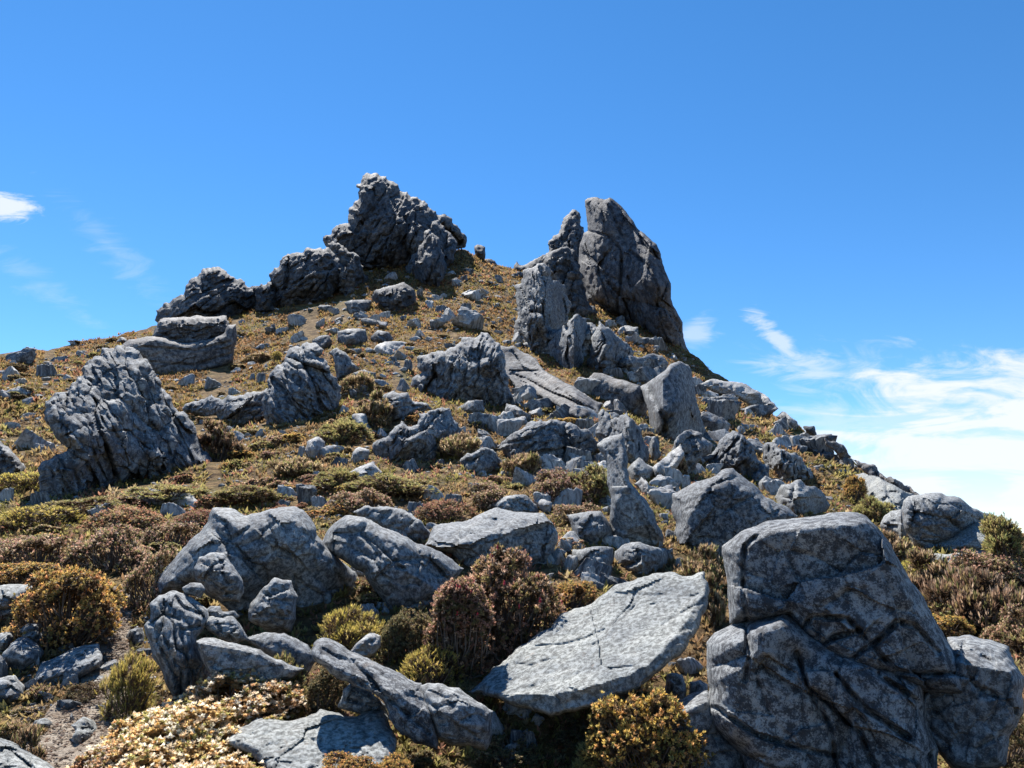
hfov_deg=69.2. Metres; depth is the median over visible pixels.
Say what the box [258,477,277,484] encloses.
heath shrub
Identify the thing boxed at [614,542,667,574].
boulder
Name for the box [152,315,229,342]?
boulder
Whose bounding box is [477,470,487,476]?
block
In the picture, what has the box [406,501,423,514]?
block
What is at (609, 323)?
block
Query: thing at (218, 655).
boulder
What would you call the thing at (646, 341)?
stone
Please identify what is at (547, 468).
block
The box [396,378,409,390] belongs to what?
block
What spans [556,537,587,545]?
heath shrub
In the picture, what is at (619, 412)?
block
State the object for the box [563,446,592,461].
block
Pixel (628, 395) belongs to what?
boulder
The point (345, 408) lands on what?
block
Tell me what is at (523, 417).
boulder
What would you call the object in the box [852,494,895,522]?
heath shrub
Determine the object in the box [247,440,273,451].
heath shrub
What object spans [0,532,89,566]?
heath shrub
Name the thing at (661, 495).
block
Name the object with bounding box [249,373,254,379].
block
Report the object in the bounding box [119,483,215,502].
heath shrub
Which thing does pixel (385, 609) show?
block
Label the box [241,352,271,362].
heath shrub
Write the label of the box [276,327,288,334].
stone
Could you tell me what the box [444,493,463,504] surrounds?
block
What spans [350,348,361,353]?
stone
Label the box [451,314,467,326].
stone
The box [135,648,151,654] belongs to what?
stone
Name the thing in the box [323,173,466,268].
summit crag
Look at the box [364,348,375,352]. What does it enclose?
stone
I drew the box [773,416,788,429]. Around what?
block
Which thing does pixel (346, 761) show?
heath shrub
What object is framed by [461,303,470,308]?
stone
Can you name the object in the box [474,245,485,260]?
boulder
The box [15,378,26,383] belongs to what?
stone
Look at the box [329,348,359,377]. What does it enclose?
boulder
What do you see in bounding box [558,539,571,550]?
block
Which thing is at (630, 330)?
boulder
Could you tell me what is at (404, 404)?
boulder
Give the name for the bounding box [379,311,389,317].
stone
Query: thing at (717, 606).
heath shrub
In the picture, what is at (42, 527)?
heath shrub
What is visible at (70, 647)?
block
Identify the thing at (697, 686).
boulder
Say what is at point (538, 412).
block
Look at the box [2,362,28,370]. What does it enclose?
heath shrub
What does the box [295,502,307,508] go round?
heath shrub
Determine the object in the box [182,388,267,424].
rock ridge
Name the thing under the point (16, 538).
heath shrub
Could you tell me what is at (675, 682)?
boulder
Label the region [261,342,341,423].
crag
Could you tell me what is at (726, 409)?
block
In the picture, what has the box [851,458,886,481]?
rock slab
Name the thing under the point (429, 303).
stone
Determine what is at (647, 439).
block
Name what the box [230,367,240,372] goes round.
stone
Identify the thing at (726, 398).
block
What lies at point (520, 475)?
block
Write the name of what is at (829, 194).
sky
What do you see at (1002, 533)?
heath shrub
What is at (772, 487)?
block
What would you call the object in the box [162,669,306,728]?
heath shrub
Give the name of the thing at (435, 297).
stone
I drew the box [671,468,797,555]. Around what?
boulder
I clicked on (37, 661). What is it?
block
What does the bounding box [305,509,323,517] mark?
heath shrub
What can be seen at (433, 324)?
stone
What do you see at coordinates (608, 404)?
block
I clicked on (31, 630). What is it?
boulder
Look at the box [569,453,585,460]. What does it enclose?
block
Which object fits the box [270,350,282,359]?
heath shrub
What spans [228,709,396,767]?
rock slab
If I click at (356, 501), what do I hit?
heath shrub
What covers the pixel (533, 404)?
block
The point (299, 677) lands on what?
heath shrub
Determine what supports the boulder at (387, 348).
on the ground at (224, 375)
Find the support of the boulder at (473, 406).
on the ground at (224, 375)
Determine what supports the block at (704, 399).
on the ground at (224, 375)
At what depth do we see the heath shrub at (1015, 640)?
8.28 m
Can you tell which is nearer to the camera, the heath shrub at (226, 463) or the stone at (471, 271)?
the heath shrub at (226, 463)
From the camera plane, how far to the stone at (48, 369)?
46.02 m
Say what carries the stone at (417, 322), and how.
on the ground at (224, 375)
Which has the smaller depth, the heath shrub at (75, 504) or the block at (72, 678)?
the block at (72, 678)
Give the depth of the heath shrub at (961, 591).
9.43 m
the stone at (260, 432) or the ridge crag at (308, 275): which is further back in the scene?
the ridge crag at (308, 275)
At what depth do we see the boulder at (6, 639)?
7.16 m
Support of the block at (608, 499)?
on the ground at (224, 375)
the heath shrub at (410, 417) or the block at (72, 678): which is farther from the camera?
the heath shrub at (410, 417)
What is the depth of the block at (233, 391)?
40.04 m
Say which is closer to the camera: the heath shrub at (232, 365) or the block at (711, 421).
the block at (711, 421)
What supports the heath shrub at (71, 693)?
on the ground at (224, 375)
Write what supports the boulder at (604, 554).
on the ground at (224, 375)
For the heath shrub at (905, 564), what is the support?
on the ground at (224, 375)
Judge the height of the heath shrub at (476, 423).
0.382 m
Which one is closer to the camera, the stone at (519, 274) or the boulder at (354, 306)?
the boulder at (354, 306)
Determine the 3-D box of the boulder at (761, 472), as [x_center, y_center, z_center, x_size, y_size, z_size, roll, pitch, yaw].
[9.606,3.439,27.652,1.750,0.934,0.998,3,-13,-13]
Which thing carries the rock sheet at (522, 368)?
on the ground at (224, 375)
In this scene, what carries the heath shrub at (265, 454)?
on the ground at (224, 375)
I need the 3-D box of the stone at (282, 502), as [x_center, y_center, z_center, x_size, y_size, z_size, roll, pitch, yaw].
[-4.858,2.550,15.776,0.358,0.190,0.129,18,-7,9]
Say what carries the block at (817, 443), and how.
on the ground at (224, 375)
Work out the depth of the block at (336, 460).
20.22 m
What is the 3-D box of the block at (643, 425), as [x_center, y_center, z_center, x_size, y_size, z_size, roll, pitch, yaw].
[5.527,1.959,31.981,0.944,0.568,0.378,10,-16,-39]
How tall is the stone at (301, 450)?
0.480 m
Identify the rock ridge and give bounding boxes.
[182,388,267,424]
[543,247,599,316]
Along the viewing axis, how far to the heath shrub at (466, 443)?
21.05 m
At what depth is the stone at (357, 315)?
60.73 m
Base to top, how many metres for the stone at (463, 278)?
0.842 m
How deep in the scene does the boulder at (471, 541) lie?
10.48 m
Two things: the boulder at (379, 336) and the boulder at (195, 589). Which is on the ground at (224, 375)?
the boulder at (379, 336)
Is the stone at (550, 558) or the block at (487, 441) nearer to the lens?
the stone at (550, 558)
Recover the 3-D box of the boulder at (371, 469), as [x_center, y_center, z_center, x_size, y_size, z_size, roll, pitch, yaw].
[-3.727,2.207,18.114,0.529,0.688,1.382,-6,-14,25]
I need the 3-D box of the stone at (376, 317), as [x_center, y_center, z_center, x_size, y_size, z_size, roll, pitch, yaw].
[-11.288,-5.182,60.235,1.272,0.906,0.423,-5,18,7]
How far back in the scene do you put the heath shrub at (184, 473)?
20.45 m
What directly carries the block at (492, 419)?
on the ground at (224, 375)
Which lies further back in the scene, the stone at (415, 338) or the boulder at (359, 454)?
the stone at (415, 338)
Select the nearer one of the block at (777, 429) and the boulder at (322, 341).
the block at (777, 429)
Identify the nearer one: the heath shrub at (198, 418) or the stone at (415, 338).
the heath shrub at (198, 418)
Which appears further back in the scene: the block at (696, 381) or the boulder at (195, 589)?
the block at (696, 381)
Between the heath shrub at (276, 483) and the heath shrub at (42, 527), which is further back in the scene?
the heath shrub at (276, 483)
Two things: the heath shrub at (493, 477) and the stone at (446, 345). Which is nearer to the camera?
the heath shrub at (493, 477)
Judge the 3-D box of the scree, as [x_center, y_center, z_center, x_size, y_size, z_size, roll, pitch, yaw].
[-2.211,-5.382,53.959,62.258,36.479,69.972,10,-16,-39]
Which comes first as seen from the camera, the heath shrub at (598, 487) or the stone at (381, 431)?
the heath shrub at (598, 487)
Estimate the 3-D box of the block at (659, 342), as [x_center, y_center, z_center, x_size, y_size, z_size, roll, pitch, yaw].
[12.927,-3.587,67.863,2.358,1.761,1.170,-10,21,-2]
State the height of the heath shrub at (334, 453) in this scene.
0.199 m
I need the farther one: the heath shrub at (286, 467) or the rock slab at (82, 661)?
the heath shrub at (286, 467)
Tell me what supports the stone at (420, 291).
on the ground at (224, 375)
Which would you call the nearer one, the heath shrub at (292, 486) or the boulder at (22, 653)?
the boulder at (22, 653)
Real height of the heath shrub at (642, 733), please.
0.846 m
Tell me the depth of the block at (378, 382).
35.90 m
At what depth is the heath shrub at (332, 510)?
13.70 m
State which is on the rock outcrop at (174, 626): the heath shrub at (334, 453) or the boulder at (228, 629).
the boulder at (228, 629)
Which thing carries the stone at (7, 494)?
on the ground at (224, 375)
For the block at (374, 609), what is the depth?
8.26 m
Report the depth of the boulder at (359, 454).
20.52 m
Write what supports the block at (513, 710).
on the ground at (224, 375)
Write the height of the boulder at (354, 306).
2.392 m
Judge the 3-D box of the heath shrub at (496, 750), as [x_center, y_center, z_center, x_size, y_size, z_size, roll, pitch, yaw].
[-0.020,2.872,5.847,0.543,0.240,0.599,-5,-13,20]
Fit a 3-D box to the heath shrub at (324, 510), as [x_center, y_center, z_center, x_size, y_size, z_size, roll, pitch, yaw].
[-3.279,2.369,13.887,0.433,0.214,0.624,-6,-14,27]
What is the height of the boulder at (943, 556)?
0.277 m
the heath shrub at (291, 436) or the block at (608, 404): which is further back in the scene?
the block at (608, 404)
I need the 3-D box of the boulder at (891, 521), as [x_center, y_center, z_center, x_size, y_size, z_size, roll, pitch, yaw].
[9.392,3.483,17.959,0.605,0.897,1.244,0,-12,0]
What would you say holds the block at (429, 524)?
on the ground at (224, 375)
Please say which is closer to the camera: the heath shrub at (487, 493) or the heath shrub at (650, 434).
the heath shrub at (487, 493)
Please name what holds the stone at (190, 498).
on the ground at (224, 375)
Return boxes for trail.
[26,586,132,767]
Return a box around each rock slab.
[0,738,53,767]
[35,643,102,685]
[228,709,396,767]
[469,572,709,716]
[805,441,853,467]
[823,437,850,458]
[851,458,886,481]
[886,477,918,494]
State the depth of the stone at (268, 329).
60.88 m
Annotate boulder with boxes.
[0,441,25,473]
[0,584,31,620]
[0,632,13,652]
[0,675,24,702]
[2,637,43,670]
[20,623,44,648]
[33,718,51,727]
[71,717,96,743]
[93,675,103,679]
[123,324,236,373]
[126,628,144,644]
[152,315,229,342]
[157,506,358,614]
[182,583,205,597]
[194,552,243,601]
[196,638,303,685]
[205,616,248,643]
[207,606,239,618]
[247,632,315,676]
[248,578,297,633]
[305,437,324,458]
[312,335,331,348]
[312,638,437,749]
[323,515,463,607]
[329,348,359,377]
[337,328,367,345]
[338,684,387,715]
[344,300,371,313]
[350,462,381,477]
[351,447,369,463]
[351,633,380,657]
[352,413,371,431]
[353,370,375,378]
[353,505,430,540]
[370,330,393,342]
[372,282,415,311]
[373,341,405,354]
[380,391,431,420]
[420,683,492,750]
[425,507,557,568]
[458,400,484,413]
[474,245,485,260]
[486,259,497,265]
[490,494,538,512]
[505,403,530,419]
[513,255,544,270]
[516,416,526,423]
[534,499,552,511]
[567,511,612,545]
[572,546,613,565]
[587,321,633,373]
[589,373,646,415]
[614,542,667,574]
[618,353,667,373]
[624,325,638,335]
[627,458,653,480]
[634,477,657,495]
[640,361,705,439]
[648,436,660,460]
[653,444,683,476]
[665,673,686,700]
[665,690,743,767]
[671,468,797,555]
[689,680,707,694]
[697,379,777,415]
[700,430,761,478]
[701,437,712,456]
[706,614,937,767]
[722,512,962,693]
[752,464,782,480]
[757,476,772,490]
[762,442,812,482]
[775,480,829,513]
[776,411,798,429]
[803,426,816,435]
[880,509,906,539]
[901,493,988,545]
[922,521,985,554]
[924,635,1023,767]
[934,553,961,562]
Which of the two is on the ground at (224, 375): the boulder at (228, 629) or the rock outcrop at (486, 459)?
the rock outcrop at (486, 459)
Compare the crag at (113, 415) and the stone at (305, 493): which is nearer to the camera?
the stone at (305, 493)
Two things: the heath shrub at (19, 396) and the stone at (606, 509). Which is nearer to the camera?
the stone at (606, 509)
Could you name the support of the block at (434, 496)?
on the ground at (224, 375)
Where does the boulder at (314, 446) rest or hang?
on the ground at (224, 375)
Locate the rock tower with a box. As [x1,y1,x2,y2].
[578,197,688,350]
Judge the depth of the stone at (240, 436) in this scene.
27.39 m
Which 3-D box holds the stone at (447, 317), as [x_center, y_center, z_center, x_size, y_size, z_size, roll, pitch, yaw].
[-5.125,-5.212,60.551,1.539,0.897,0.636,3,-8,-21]
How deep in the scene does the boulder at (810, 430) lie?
44.65 m
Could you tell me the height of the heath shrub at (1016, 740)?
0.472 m
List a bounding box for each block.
[0,655,7,677]
[24,678,37,689]
[30,656,39,668]
[38,691,53,699]
[57,699,81,709]
[58,643,74,651]
[60,672,78,687]
[97,659,118,669]
[176,374,194,385]
[204,376,221,388]
[228,387,240,394]
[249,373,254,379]
[256,372,265,382]
[331,456,347,465]
[339,405,349,413]
[349,389,356,396]
[356,570,364,575]
[360,603,373,613]
[361,603,379,614]
[374,379,389,385]
[376,602,392,609]
[381,605,389,613]
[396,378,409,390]
[403,359,412,369]
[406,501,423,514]
[423,484,444,499]
[426,522,437,528]
[435,459,444,464]
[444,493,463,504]
[467,412,491,429]
[473,435,494,449]
[477,429,486,436]
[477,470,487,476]
[486,415,500,430]
[491,711,505,735]
[495,418,524,435]
[498,411,514,418]
[498,743,519,760]
[502,703,526,714]
[509,728,537,748]
[511,332,522,344]
[511,393,522,404]
[511,467,537,485]
[513,384,531,396]
[513,384,539,401]
[516,709,531,719]
[523,398,552,411]
[529,408,544,416]
[530,714,544,725]
[538,453,565,468]
[538,467,552,471]
[545,404,570,419]
[550,457,564,469]
[552,548,564,564]
[553,487,582,506]
[557,531,586,548]
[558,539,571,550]
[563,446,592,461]
[564,459,598,471]
[565,457,582,464]
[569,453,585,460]
[572,467,584,474]
[574,377,600,393]
[574,557,612,576]
[575,405,597,418]
[575,417,594,428]
[576,460,589,467]
[581,576,603,589]
[586,565,594,573]
[589,422,598,437]
[598,461,606,469]
[600,572,618,588]
[602,401,612,409]
[602,535,629,548]
[605,320,614,326]
[606,367,623,377]
[606,409,623,414]
[606,495,610,504]
[609,412,619,418]
[613,399,628,413]
[615,315,624,320]
[616,319,627,325]
[618,326,624,333]
[627,371,638,381]
[634,366,652,383]
[639,424,648,427]
[642,336,667,351]
[643,427,654,433]
[643,436,655,444]
[648,366,663,377]
[648,485,675,508]
[649,474,679,491]
[658,513,667,518]
[664,466,685,487]
[667,548,672,558]
[668,662,676,667]
[675,558,682,567]
[676,657,704,673]
[683,475,690,485]
[692,377,706,390]
[694,384,707,394]
[696,463,705,472]
[701,391,718,397]
[701,396,714,405]
[701,411,730,430]
[703,429,729,441]
[706,463,723,470]
[707,399,741,420]
[710,396,738,400]
[737,426,746,433]
[740,404,768,417]
[744,408,754,416]
[747,438,762,451]
[756,448,762,454]
[762,479,784,494]
[771,423,782,435]
[772,435,791,448]
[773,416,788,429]
[789,435,805,444]
[799,434,836,455]
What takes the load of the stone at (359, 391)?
on the ground at (224, 375)
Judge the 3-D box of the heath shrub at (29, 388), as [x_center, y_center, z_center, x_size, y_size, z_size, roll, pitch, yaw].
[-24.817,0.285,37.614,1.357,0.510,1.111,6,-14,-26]
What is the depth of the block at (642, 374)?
46.57 m
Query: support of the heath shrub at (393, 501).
on the ground at (224, 375)
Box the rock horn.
[542,209,583,261]
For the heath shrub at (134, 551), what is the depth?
10.31 m
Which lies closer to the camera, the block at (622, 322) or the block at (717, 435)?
the block at (717, 435)
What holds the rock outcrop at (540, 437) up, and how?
on the ground at (224, 375)
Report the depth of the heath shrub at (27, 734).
4.77 m
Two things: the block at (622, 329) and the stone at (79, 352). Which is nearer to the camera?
the stone at (79, 352)
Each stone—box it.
[0,390,13,397]
[0,487,13,502]
[1,366,19,380]
[3,422,20,428]
[5,348,36,363]
[7,386,30,394]
[12,428,51,449]
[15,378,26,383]
[20,413,35,418]
[22,397,33,404]
[29,491,51,504]
[35,363,56,375]
[35,443,45,451]
[41,377,51,380]
[46,443,56,451]
[50,356,67,361]
[60,374,71,381]
[76,350,85,355]
[87,503,109,519]
[116,337,126,342]
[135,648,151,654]
[137,488,167,505]
[160,502,185,515]
[169,492,203,507]
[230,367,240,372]
[232,430,243,440]
[254,344,265,348]
[255,428,265,436]
[264,327,272,331]
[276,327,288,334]
[277,485,296,497]
[278,499,289,505]
[287,314,305,325]
[290,330,304,343]
[296,484,316,502]
[297,446,304,456]
[311,495,326,508]
[315,320,323,326]
[318,305,331,310]
[320,445,344,457]
[325,328,339,333]
[328,307,339,314]
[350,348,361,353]
[353,312,364,319]
[356,384,370,392]
[361,318,377,324]
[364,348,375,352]
[369,314,380,320]
[376,428,385,437]
[377,320,387,327]
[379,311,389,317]
[384,272,397,279]
[394,350,406,358]
[402,458,418,471]
[406,318,420,326]
[406,319,415,326]
[409,336,420,340]
[414,329,424,337]
[417,288,422,295]
[425,300,433,308]
[429,320,437,328]
[432,294,442,299]
[434,317,444,326]
[435,305,447,311]
[441,314,449,321]
[443,308,455,316]
[444,343,453,347]
[446,271,455,275]
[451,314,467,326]
[452,279,462,285]
[457,306,483,329]
[460,274,467,281]
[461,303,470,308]
[462,290,480,300]
[464,268,473,273]
[479,288,488,294]
[494,275,502,282]
[511,272,522,276]
[533,491,550,504]
[543,553,557,564]
[563,555,577,570]
[581,572,599,581]
[595,454,605,462]
[598,496,607,503]
[601,505,610,512]
[609,576,627,583]
[630,332,641,342]
[642,338,649,343]
[665,529,675,539]
[712,466,720,473]
[788,444,807,451]
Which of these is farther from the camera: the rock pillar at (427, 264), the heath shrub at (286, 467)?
the rock pillar at (427, 264)
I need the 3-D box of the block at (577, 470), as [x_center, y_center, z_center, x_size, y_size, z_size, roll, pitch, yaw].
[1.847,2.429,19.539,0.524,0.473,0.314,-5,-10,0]
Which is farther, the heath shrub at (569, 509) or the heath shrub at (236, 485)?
the heath shrub at (236, 485)
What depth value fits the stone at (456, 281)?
77.39 m
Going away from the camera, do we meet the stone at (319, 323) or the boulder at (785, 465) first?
the boulder at (785, 465)
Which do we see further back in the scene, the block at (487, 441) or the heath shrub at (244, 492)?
the block at (487, 441)
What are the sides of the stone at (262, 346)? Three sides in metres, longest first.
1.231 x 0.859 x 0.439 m
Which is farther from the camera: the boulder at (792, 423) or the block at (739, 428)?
the boulder at (792, 423)
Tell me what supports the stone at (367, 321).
on the ground at (224, 375)
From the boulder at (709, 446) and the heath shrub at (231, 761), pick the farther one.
the boulder at (709, 446)
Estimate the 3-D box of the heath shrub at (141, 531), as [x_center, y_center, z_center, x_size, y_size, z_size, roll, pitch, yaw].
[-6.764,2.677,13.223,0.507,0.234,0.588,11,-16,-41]
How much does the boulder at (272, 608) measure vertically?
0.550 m
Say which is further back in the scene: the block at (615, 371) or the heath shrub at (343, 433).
the block at (615, 371)
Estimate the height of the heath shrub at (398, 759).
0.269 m
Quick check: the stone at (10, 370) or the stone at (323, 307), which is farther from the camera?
the stone at (323, 307)
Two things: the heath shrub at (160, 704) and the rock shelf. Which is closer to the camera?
the heath shrub at (160, 704)
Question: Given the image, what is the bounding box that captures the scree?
[0,268,857,719]
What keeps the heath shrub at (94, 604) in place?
on the ground at (224, 375)
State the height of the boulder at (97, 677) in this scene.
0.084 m
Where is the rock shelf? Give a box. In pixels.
[522,322,596,355]
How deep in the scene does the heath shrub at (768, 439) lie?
38.98 m
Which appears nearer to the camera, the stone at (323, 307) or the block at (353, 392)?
the block at (353, 392)
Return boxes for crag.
[38,345,211,497]
[155,267,254,322]
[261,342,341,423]
[269,247,357,307]
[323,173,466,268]
[372,407,461,462]
[411,332,512,405]
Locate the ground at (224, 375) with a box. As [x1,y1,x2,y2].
[0,249,1023,767]
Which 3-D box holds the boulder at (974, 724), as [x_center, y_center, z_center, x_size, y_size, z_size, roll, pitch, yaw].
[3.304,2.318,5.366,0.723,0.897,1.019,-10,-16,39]
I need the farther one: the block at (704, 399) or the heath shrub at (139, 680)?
the block at (704, 399)
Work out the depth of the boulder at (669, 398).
34.11 m
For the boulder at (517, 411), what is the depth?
30.19 m
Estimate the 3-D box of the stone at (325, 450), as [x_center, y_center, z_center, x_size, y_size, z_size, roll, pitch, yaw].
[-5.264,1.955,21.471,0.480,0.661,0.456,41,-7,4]
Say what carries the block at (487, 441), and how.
on the ground at (224, 375)
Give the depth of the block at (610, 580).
9.67 m
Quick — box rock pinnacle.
[597,433,663,546]
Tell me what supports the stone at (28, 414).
on the ground at (224, 375)
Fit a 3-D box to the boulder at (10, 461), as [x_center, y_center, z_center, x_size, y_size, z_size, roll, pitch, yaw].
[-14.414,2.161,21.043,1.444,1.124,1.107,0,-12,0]
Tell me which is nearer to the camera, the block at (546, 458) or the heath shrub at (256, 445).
the block at (546, 458)
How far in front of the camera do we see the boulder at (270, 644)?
6.43 m
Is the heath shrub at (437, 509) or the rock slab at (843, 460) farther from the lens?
the rock slab at (843, 460)
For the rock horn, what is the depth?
91.39 m
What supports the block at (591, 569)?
on the ground at (224, 375)
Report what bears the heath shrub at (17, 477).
on the ground at (224, 375)
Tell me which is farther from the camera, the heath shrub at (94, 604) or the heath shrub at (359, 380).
the heath shrub at (359, 380)
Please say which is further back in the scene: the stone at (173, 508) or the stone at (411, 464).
the stone at (411, 464)
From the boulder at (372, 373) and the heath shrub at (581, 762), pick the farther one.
the boulder at (372, 373)
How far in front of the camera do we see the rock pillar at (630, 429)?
23.86 m
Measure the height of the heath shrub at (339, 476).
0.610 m
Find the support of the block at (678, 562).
on the ground at (224, 375)
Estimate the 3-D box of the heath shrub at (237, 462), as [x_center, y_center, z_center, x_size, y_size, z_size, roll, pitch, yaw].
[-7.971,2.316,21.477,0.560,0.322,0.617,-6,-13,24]
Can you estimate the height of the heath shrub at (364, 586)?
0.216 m
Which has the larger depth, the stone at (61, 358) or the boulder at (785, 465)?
the stone at (61, 358)
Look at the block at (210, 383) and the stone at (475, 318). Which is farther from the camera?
the stone at (475, 318)
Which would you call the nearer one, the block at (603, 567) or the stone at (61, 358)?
the block at (603, 567)
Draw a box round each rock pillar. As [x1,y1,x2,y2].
[405,217,456,266]
[405,229,446,286]
[513,263,571,352]
[548,314,587,368]
[595,409,648,462]
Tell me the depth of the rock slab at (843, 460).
37.59 m
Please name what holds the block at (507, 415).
on the ground at (224, 375)
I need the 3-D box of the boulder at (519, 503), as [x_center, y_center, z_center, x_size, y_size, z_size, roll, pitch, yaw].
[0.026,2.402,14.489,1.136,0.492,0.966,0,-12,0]
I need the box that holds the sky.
[0,0,1023,532]
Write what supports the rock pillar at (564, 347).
on the ground at (224, 375)
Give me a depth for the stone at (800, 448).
38.02 m
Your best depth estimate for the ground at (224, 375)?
27.93 m
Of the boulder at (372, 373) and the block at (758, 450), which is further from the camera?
the boulder at (372, 373)
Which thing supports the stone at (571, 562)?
on the ground at (224, 375)
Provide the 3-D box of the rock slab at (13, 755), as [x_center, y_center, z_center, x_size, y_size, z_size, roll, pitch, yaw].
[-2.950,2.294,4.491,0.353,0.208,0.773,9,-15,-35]
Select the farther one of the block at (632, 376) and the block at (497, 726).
the block at (632, 376)
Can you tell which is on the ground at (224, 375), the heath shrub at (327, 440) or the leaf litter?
the heath shrub at (327, 440)
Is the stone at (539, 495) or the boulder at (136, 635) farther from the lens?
the stone at (539, 495)
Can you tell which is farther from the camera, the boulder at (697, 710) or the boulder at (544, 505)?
the boulder at (544, 505)
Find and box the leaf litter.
[9,588,160,767]
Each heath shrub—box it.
[0,469,39,491]
[0,503,92,527]
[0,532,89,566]
[0,534,48,560]
[0,560,67,584]
[0,718,50,741]
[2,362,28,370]
[3,563,127,652]
[6,384,36,391]
[7,374,23,380]
[9,705,38,716]
[10,394,28,399]
[10,723,47,760]
[23,684,56,701]
[26,524,65,533]
[43,495,136,517]
[45,649,60,658]
[57,680,99,704]
[58,523,155,573]
[62,378,76,381]
[65,696,246,767]
[68,340,83,343]
[71,738,167,767]
[80,504,168,531]
[91,344,109,348]
[93,647,157,722]
[97,550,122,560]
[117,496,148,506]
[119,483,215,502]
[119,544,191,610]
[121,528,143,536]
[139,519,202,546]
[142,546,156,552]
[147,540,181,550]
[153,693,182,711]
[159,750,265,767]
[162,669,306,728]
[168,474,193,482]
[172,508,210,526]
[178,472,192,475]
[192,593,218,605]
[193,495,229,507]
[195,416,212,421]
[197,419,249,461]
[212,484,295,502]
[218,462,234,467]
[226,363,245,369]
[227,459,247,467]
[227,483,245,489]
[228,450,255,459]
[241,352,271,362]
[241,428,257,432]
[241,478,258,488]
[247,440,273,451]
[251,650,307,707]
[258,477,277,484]
[259,451,279,458]
[265,456,322,476]
[265,480,289,490]
[266,504,308,515]
[267,435,286,445]
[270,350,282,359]
[273,485,295,489]
[282,431,305,442]
[295,468,314,476]
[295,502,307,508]
[297,474,318,481]
[300,667,347,715]
[302,478,316,483]
[304,506,321,513]
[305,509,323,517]
[311,417,374,444]
[311,600,386,650]
[312,466,362,489]
[319,506,342,514]
[320,503,342,510]
[322,455,336,461]
[322,750,377,767]
[324,438,341,444]
[325,452,341,457]
[325,508,350,514]
[327,487,394,513]
[332,483,349,494]
[337,445,351,452]
[338,370,375,392]
[341,348,355,353]
[342,472,439,496]
[355,399,369,405]
[356,389,392,426]
[356,580,374,594]
[358,591,384,604]
[368,498,396,503]
[375,385,391,390]
[376,752,414,767]
[378,611,411,663]
[385,603,439,662]
[397,642,468,691]
[402,749,434,767]
[404,415,418,422]
[409,410,422,418]
[412,349,427,353]
[412,498,479,520]
[422,575,495,680]
[430,463,446,468]
[436,432,482,457]
[458,542,565,669]
[466,480,505,509]
[466,751,493,765]
[469,421,486,427]
[482,475,505,482]
[485,729,541,767]
[501,451,544,476]
[503,482,522,488]
[514,751,545,767]
[529,466,592,504]
[539,719,614,752]
[542,407,552,413]
[549,502,599,522]
[550,580,599,613]
[554,417,576,423]
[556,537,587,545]
[568,462,610,501]
[572,741,614,767]
[581,495,597,503]
[582,681,715,767]
[642,432,654,436]
[672,541,725,591]
[677,457,688,475]
[702,573,726,626]
[721,584,726,591]
[759,437,771,441]
[842,475,868,502]
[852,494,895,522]
[880,529,913,562]
[901,559,937,573]
[904,547,988,615]
[917,563,1023,631]
[925,599,974,611]
[928,602,966,628]
[932,613,975,638]
[947,547,1023,589]
[961,618,999,636]
[979,512,1023,589]
[979,603,1023,653]
[997,626,1023,654]
[999,715,1023,767]
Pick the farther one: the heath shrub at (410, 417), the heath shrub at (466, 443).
the heath shrub at (410, 417)
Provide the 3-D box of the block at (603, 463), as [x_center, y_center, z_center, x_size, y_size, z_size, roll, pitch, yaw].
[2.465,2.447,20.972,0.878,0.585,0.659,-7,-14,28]
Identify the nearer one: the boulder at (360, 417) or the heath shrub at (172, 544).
the heath shrub at (172, 544)
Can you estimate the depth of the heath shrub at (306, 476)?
17.95 m
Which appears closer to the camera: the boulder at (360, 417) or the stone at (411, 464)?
the stone at (411, 464)
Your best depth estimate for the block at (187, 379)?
44.37 m
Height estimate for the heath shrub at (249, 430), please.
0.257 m
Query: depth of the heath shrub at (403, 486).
15.13 m
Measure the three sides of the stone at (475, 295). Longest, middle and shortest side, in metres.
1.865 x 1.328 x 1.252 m
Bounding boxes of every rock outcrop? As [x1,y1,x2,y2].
[144,590,215,698]
[249,281,277,314]
[327,239,368,295]
[460,447,501,472]
[497,419,566,462]
[563,422,598,452]
[671,429,705,473]
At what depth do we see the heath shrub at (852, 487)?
27.21 m
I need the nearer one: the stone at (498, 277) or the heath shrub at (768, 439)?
the heath shrub at (768, 439)
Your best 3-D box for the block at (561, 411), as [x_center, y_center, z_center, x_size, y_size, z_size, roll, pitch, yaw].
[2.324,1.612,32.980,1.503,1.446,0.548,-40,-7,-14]
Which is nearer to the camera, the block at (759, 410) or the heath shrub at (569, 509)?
the heath shrub at (569, 509)
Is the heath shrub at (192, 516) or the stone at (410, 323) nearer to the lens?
the heath shrub at (192, 516)
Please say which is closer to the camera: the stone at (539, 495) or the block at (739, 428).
the stone at (539, 495)
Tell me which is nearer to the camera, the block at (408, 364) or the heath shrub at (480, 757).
the heath shrub at (480, 757)
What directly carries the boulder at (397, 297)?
on the ground at (224, 375)
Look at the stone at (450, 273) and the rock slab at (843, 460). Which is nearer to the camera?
the rock slab at (843, 460)
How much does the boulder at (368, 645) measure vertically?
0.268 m
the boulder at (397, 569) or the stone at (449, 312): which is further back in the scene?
the stone at (449, 312)
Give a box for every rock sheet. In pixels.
[501,346,602,417]
[855,473,913,509]
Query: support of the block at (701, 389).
on the ground at (224, 375)
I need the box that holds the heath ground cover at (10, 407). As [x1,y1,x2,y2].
[0,247,1023,767]
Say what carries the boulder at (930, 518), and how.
on the ground at (224, 375)
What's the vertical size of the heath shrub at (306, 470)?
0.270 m
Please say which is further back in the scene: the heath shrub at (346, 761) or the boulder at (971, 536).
the boulder at (971, 536)
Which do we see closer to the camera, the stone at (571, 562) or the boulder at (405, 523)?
the stone at (571, 562)
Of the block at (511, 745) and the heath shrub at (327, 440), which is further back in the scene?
the heath shrub at (327, 440)
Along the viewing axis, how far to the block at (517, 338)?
56.28 m

